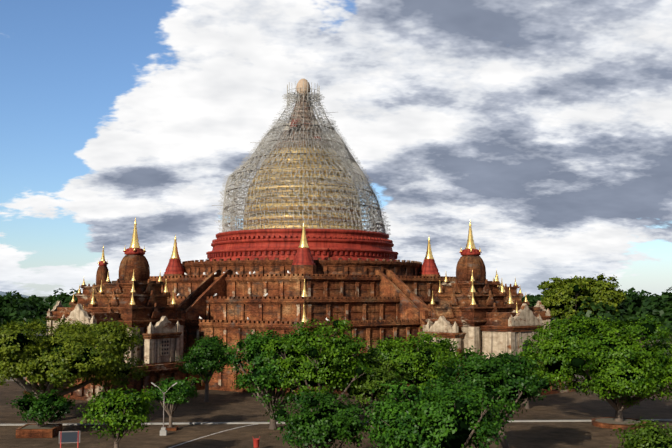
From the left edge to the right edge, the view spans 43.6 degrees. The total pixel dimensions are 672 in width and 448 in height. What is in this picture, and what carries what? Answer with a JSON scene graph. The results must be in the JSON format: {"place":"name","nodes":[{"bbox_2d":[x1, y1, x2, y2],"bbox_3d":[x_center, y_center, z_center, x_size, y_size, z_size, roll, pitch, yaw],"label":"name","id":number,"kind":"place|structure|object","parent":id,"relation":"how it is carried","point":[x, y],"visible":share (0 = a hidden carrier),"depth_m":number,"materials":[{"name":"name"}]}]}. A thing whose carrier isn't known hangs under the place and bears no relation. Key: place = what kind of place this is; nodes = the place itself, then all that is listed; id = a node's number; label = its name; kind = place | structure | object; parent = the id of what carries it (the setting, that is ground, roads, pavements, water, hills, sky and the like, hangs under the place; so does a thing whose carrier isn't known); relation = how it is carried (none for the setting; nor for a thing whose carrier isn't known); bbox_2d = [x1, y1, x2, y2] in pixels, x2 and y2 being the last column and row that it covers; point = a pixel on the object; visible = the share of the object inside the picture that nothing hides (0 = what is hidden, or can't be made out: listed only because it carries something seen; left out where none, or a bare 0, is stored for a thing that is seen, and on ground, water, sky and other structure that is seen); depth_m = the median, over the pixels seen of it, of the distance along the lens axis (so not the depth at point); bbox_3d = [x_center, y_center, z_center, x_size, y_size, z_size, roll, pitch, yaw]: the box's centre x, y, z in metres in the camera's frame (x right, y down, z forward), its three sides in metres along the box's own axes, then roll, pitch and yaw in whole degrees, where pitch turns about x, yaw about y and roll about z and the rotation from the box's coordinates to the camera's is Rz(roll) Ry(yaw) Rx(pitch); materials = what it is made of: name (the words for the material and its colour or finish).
{"place":"outdoors","nodes":[
{"label":"outdoors","id":0,"kind":"place"},
{"bbox_2d":[0,291,28,297],"bbox_3d":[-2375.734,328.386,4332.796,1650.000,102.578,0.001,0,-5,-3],"label":"distant hill","id":1,"kind":"structure","parent":0,"point":[4,293],"depth_m":4361.95,"materials":[{"name":"blue"}]},
{"bbox_2d":[46,244,108,335],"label":"shrine temple","id":2,"kind":"structure","parent":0,"point":[58,310],"depth_m":158.15,"materials":[{"name":"brick"}]},
{"bbox_2d":[0,421,671,447],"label":"road","id":3,"kind":"structure","parent":0,"point":[557,435],"depth_m":76.05,"materials":[{"name":"grey asphalt"}]},
{"bbox_2d":[6,389,77,437],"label":"tree planter","id":4,"kind":"object","parent":3,"relation":"on","point":[51,407],"visible":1,"depth_m":76.27,"materials":[{"name":"green plant"}]},
{"bbox_2d":[59,431,80,447],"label":"notice sign","id":5,"kind":"object","parent":3,"relation":"on","point":[69,436],"visible":1,"depth_m":60.94,"materials":[{"name":"grey metal"}]},
{"bbox_2d":[75,385,162,447],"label":"tree","id":6,"kind":"object","parent":3,"relation":"on","point":[121,413],"visible":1,"depth_m":62.11,"materials":[{"name":"green plant"}]},
{"bbox_2d":[151,382,176,435],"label":"lamp post","id":7,"kind":"object","parent":3,"relation":"on","point":[163,431],"visible":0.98,"depth_m":77.40,"materials":[{"name":"metal"}]},
{"bbox_2d":[141,376,205,430],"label":"tree","id":8,"kind":"object","parent":3,"relation":"on","point":[179,392],"visible":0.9,"depth_m":79.77,"materials":[{"name":"green plant"}]},
{"bbox_2d":[170,424,254,447],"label":"painted line","id":9,"kind":"object","parent":3,"relation":"on","point":[208,435],"visible":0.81,"depth_m":76.83,"materials":[{"name":"white"}]},
{"bbox_2d":[253,437,259,447],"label":"bollard","id":10,"kind":"object","parent":3,"relation":"on","point":[256,442],"visible":1,"depth_m":69.66,"materials":[{"name":"red metal"}]},
{"bbox_2d":[221,328,315,429],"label":"tree","id":11,"kind":"object","parent":3,"relation":"on","point":[251,344],"visible":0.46,"depth_m":80.17,"materials":[{"name":"green plant"}]},
{"bbox_2d":[257,315,375,408],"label":"tree","id":12,"kind":"object","parent":3,"relation":"on","point":[335,362],"visible":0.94,"depth_m":76.88,"materials":[{"name":"green plant"}]},
{"bbox_2d":[260,385,372,447],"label":"tree","id":13,"kind":"object","parent":3,"relation":"on","point":[318,423],"visible":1,"depth_m":58.00,"materials":[{"name":"green plant"}]},
{"bbox_2d":[342,349,410,430],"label":"tree","id":14,"kind":"object","parent":3,"relation":"on","point":[384,373],"visible":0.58,"depth_m":78.57,"materials":[{"name":"green plant"}]},
{"bbox_2d":[357,372,517,447],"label":"tree","id":15,"kind":"object","parent":3,"relation":"on","point":[455,416],"visible":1,"depth_m":52.35,"materials":[{"name":"green plant"}]},
{"bbox_2d":[428,345,553,447],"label":"tree","id":16,"kind":"object","parent":3,"relation":"on","point":[512,377],"visible":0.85,"depth_m":64.63,"materials":[{"name":"green plant"}]},
{"bbox_2d":[517,314,671,429],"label":"tree","id":17,"kind":"object","parent":3,"relation":"on","point":[603,359],"visible":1,"depth_m":79.87,"materials":[{"name":"green plant"}]},
{"bbox_2d":[609,415,671,447],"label":"bush wood","id":18,"kind":"object","parent":3,"relation":"on","point":[649,436],"visible":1,"depth_m":57.03,"materials":[{"name":"green plant"}]},
{"bbox_2d":[0,379,671,423],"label":"dirt ground","id":19,"kind":"structure","parent":0,"point":[225,406],"depth_m":94.67,"materials":[{"name":"brown soil"}]},
{"bbox_2d":[24,217,204,400],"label":"corner temple","id":20,"kind":"structure","parent":19,"relation":"on","point":[133,295],"depth_m":111.88,"materials":[{"name":"brick"}]},
{"bbox_2d":[173,333,229,401],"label":"tree","id":21,"kind":"object","parent":19,"relation":"on","point":[208,353],"visible":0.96,"depth_m":100.37,"materials":[{"name":"green plant"}]},
{"bbox_2d":[362,326,481,399],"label":"tree","id":22,"kind":"object","parent":19,"relation":"on","point":[421,360],"visible":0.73,"depth_m":85.01,"materials":[{"name":"green plant"}]},
{"bbox_2d":[407,221,574,394],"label":"corner temple","id":23,"kind":"structure","parent":19,"relation":"on","point":[470,309],"depth_m":113.20,"materials":[{"name":"brick"}]},
{"bbox_2d":[519,352,553,408],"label":"tree","id":24,"kind":"object","parent":19,"relation":"on","point":[527,403],"visible":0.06,"depth_m":94.47,"materials":[{"name":"green plant"}]},
{"bbox_2d":[0,296,671,380],"bbox_3d":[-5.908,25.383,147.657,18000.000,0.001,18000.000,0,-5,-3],"label":"ground","id":25,"kind":"structure","parent":0,"point":[44,297],"depth_m":224.12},
{"bbox_2d":[0,317,151,422],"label":"tree","id":26,"kind":"object","parent":25,"relation":"on","point":[63,357],"visible":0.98,"depth_m":80.44,"materials":[{"name":"green plant"}]},
{"bbox_2d":[83,79,544,395],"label":"pagoda","id":27,"kind":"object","parent":25,"relation":"on","point":[368,285],"visible":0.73,"depth_m":129.40,"materials":[{"name":"brick"}]},
{"bbox_2d":[176,271,328,320],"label":"white pigeons","id":28,"kind":"object","parent":27,"relation":"on","point":[204,273],"visible":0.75,"depth_m":126.57,"materials":[{"name":"white"}]},
{"bbox_2d":[212,81,390,234],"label":"bamboo scaffold","id":29,"kind":"object","parent":27,"relation":"on","point":[353,171],"visible":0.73,"depth_m":143.48,"materials":[{"name":"brown wood"}]},
{"bbox_2d":[0,287,671,344],"bbox_3d":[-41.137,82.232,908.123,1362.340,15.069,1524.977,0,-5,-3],"label":"trees","id":30,"kind":"object","parent":25,"relation":"on","point":[13,308],"visible":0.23,"depth_m":195.10,"materials":[{"name":"green plant"}]},
{"bbox_2d":[0,419,671,425],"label":"kerb","id":31,"kind":"structure","parent":25,"relation":"on","point":[166,423],"depth_m":84.17,"materials":[{"name":"concrete"}]},
{"bbox_2d":[537,273,625,329],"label":"tree","id":32,"kind":"object","parent":25,"relation":"on","point":[563,298],"visible":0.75,"depth_m":186.76,"materials":[{"name":"green plant"}]},
{"bbox_2d":[0,0,671,295],"label":"sky","id":33,"kind":"structure","parent":0,"point":[544,126],"materials":[{"name":"white"}]},
{"bbox_2d":[493,273,551,343],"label":"shrine temple","id":34,"kind":"structure","parent":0,"point":[537,309],"depth_m":161.10,"materials":[{"name":"brick"}]}
]}

